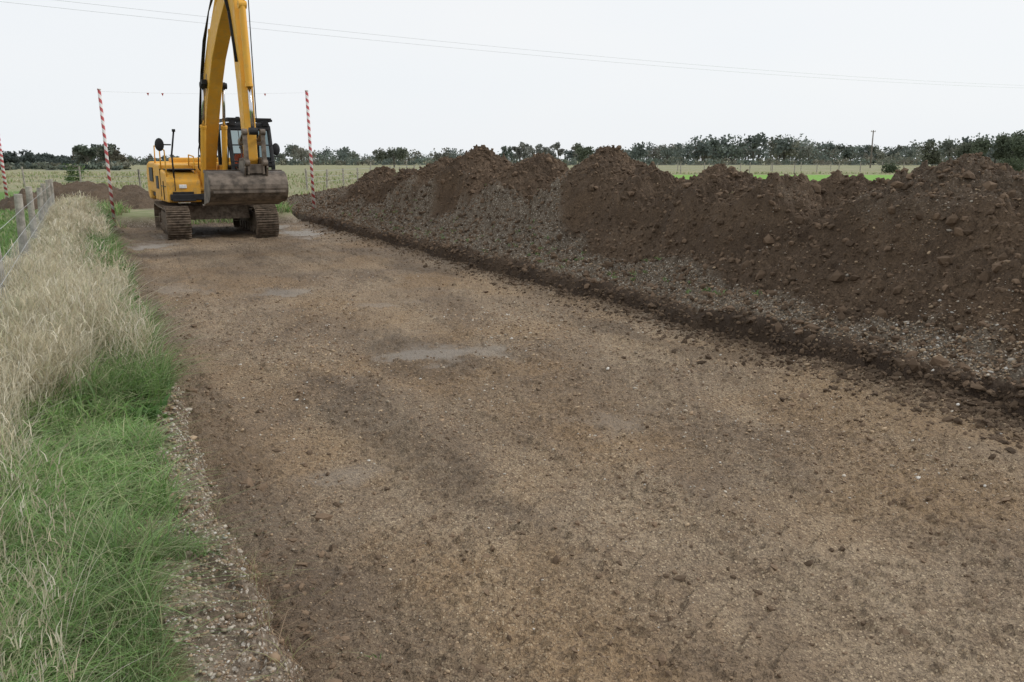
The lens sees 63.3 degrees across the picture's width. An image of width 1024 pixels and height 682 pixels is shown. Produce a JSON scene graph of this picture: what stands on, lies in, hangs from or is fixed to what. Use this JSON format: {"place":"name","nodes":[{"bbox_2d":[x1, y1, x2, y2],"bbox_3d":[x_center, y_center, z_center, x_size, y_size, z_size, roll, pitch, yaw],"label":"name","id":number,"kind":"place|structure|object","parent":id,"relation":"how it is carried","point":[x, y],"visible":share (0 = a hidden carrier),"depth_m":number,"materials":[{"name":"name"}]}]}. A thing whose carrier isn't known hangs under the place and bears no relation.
{"place":"outdoors","nodes":[
{"label":"outdoors","id":0,"kind":"place"},
{"bbox_2d":[0,199,37,256],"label":"pasture grass","id":1,"kind":"structure","parent":0,"point":[6,216],"depth_m":20.54,"materials":[{"name":"green plant"}]},
{"bbox_2d":[0,161,936,681],"bbox_3d":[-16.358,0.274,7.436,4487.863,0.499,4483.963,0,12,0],"label":"ground","id":2,"kind":"structure","parent":0,"point":[140,217],"depth_m":3.47,"materials":[{"name":"brown soil"}]},
{"bbox_2d":[0,139,8,197],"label":"striped pole","id":3,"kind":"object","parent":2,"relation":"on","point":[3,175],"visible":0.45,"depth_m":33.29,"materials":[{"name":"paint"}]},
{"bbox_2d":[0,179,54,302],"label":"wire fence","id":4,"kind":"object","parent":2,"relation":"on","point":[45,196],"visible":0.57,"depth_m":14.10,"materials":[{"name":"grey wood"}]},
{"bbox_2d":[63,163,88,182],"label":"bush","id":5,"kind":"object","parent":2,"relation":"on","point":[71,176],"visible":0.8,"depth_m":58.67,"materials":[{"name":"green plant"}]},
{"bbox_2d":[0,181,161,211],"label":"soil heap","id":6,"kind":"object","parent":2,"relation":"on","point":[136,196],"visible":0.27,"depth_m":28.87,"materials":[{"name":"brown soil"}]},
{"bbox_2d":[21,166,146,186],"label":"field fence","id":7,"kind":"object","parent":2,"relation":"on","point":[138,171],"visible":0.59,"depth_m":49.45,"materials":[{"name":"grey wood"}]},
{"bbox_2d":[0,190,202,681],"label":"dry grass","id":8,"kind":"structure","parent":2,"relation":"on","point":[63,282],"depth_m":6.23,"materials":[{"name":"beige plant"}]},
{"bbox_2d":[0,204,288,681],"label":"green grass","id":9,"kind":"structure","parent":2,"relation":"on","point":[137,551],"depth_m":3.56,"materials":[{"name":"green plant"}]},
{"bbox_2d":[103,285,304,681],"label":"bank gravel","id":10,"kind":"structure","parent":2,"relation":"on","point":[240,616],"depth_m":3.36,"materials":[{"name":"grey gravel"}]},
{"bbox_2d":[157,332,394,681],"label":"dead roots","id":11,"kind":"object","parent":2,"relation":"on","point":[262,594],"visible":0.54,"depth_m":3.38,"materials":[{"name":"plant"}]},
{"bbox_2d":[305,90,314,208],"bbox_3d":[-6.624,-6.159,27.305,0.115,4.010,0.115,-1,13,0],"label":"striped pole","id":12,"kind":"object","parent":2,"relation":"on","point":[310,148],"visible":0.83,"depth_m":27.24,"materials":[{"name":"red paint"}]},
{"bbox_2d":[101,91,271,95],"bbox_3d":[-8.600,-7.229,24.165,0.057,0.446,6.964,8,15,34],"label":"bunting line","id":13,"kind":"object","parent":12,"relation":"attached to","point":[184,93],"visible":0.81,"depth_m":23.15,"materials":[{"name":"plastic"}]},
{"bbox_2d":[305,165,420,189],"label":"field fence","id":14,"kind":"object","parent":2,"relation":"on","point":[306,177],"visible":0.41,"depth_m":50.29,"materials":[{"name":"grey wood"}]},
{"bbox_2d":[374,147,408,167],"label":"oak tree","id":15,"kind":"object","parent":2,"relation":"on","point":[400,153],"visible":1,"depth_m":185.35,"materials":[{"name":"green plant"}]},
{"bbox_2d":[0,171,909,227],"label":"rough pasture","id":16,"kind":"structure","parent":2,"relation":"on","point":[119,210],"depth_m":62.41,"materials":[{"name":"green plant"}]},
{"bbox_2d":[0,132,1023,169],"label":"tree line","id":17,"kind":"object","parent":2,"relation":"on","point":[786,149],"visible":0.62,"depth_m":301.54,"materials":[{"name":"green plant"}]},
{"bbox_2d":[574,143,595,161],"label":"oak tree","id":18,"kind":"object","parent":2,"relation":"on","point":[582,152],"visible":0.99,"depth_m":204.22,"materials":[{"name":"green plant"}]},
{"bbox_2d":[370,162,889,170],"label":"field fence","id":19,"kind":"object","parent":2,"relation":"on","point":[677,166],"visible":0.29,"depth_m":125.84,"materials":[{"name":"grey wood"}]},
{"bbox_2d":[282,144,1023,417],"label":"soil heap","id":20,"kind":"object","parent":2,"relation":"on","point":[745,202],"visible":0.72,"depth_m":10.42,"materials":[{"name":"brown soil"}]},
{"bbox_2d":[282,145,1023,393],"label":"soil clods","id":21,"kind":"object","parent":20,"relation":"on","point":[837,276],"visible":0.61,"depth_m":10.70,"materials":[{"name":"brown soil"}]},
{"bbox_2d":[314,155,1023,380],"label":"heap gravel","id":22,"kind":"structure","parent":20,"relation":"on","point":[989,370],"depth_m":8.25,"materials":[{"name":"stone"}]},
{"bbox_2d":[657,162,915,173],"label":"field fence","id":23,"kind":"object","parent":2,"relation":"on","point":[794,167],"visible":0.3,"depth_m":105.71,"materials":[{"name":"grey wood"}]},
{"bbox_2d":[869,130,875,167],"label":"utility pole","id":24,"kind":"object","parent":2,"relation":"on","point":[873,131],"visible":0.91,"depth_m":175.26,"materials":[{"name":"grey wood"}]},
{"bbox_2d":[881,162,900,172],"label":"bush","id":25,"kind":"object","parent":2,"relation":"on","point":[889,168],"visible":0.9,"depth_m":106.73,"materials":[{"name":"green plant"}]},
{"bbox_2d":[916,140,944,165],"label":"oak tree","id":26,"kind":"object","parent":2,"relation":"on","point":[932,156],"visible":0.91,"depth_m":223.37,"materials":[{"name":"green plant"}]},
{"bbox_2d":[955,140,986,157],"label":"oak tree","id":27,"kind":"object","parent":2,"relation":"on","point":[963,146],"visible":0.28,"depth_m":214.68,"materials":[{"name":"green plant"}]},
{"bbox_2d":[970,132,1013,163],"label":"oak tree","id":28,"kind":"object","parent":2,"relation":"on","point":[983,145],"visible":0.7,"depth_m":193.11,"materials":[{"name":"green plant"}]},
{"bbox_2d":[997,158,1023,171],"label":"bush","id":29,"kind":"object","parent":2,"relation":"on","point":[1017,167],"visible":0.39,"depth_m":101.81,"materials":[{"name":"green plant"}]},
{"bbox_2d":[1003,129,1023,164],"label":"oak tree","id":30,"kind":"object","parent":2,"relation":"on","point":[1016,145],"visible":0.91,"depth_m":184.10,"materials":[{"name":"green plant"}]},
{"bbox_2d":[1006,156,1023,170],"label":"bush","id":31,"kind":"object","parent":2,"relation":"on","point":[1017,160],"visible":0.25,"depth_m":117.69,"materials":[{"name":"green plant"}]},
{"bbox_3d":[-40.000,-6.871,19.791,1.000,8.700,0.320,0,12,0],"label":"utility pole","id":32,"kind":"object","parent":2,"relation":"on","visible":0},
{"bbox_2d":[0,0,1011,87],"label":"power line","id":33,"kind":"object","parent":32,"relation":"attached to","point":[473,44],"visible":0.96,"depth_m":42.10,"materials":[{"name":"grey metal"}]},
{"bbox_2d":[0,0,1023,160],"label":"sky","id":34,"kind":"structure","parent":0,"point":[365,96],"materials":[{"name":"white"}]},
{"bbox_2d":[111,221,1023,681],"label":"dirt track","id":35,"kind":"structure","parent":0,"point":[979,645],"depth_m":4.99,"materials":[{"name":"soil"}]},
{"bbox_2d":[97,88,115,226],"bbox_3d":[-10.619,-4.769,21.772,0.092,3.550,0.092,-1,13,0],"label":"striped pole","id":36,"kind":"object","parent":35,"relation":"on","point":[106,151],"visible":0.95,"depth_m":21.72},
{"bbox_2d":[147,0,288,239],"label":"excavator","id":37,"kind":"object","parent":35,"relation":"on","point":[247,188],"visible":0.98,"depth_m":20.26,"materials":[{"name":"metal"}]},
{"bbox_2d":[87,167,761,658],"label":"weeds","id":38,"kind":"object","parent":35,"relation":"on","point":[149,409],"visible":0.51,"depth_m":5.99,"materials":[{"name":"green plant"}]},
{"bbox_2d":[118,219,1023,681],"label":"track clods","id":39,"kind":"object","parent":35,"relation":"on","point":[872,373],"visible":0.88,"depth_m":6.75,"materials":[{"name":"soil"}]}
]}

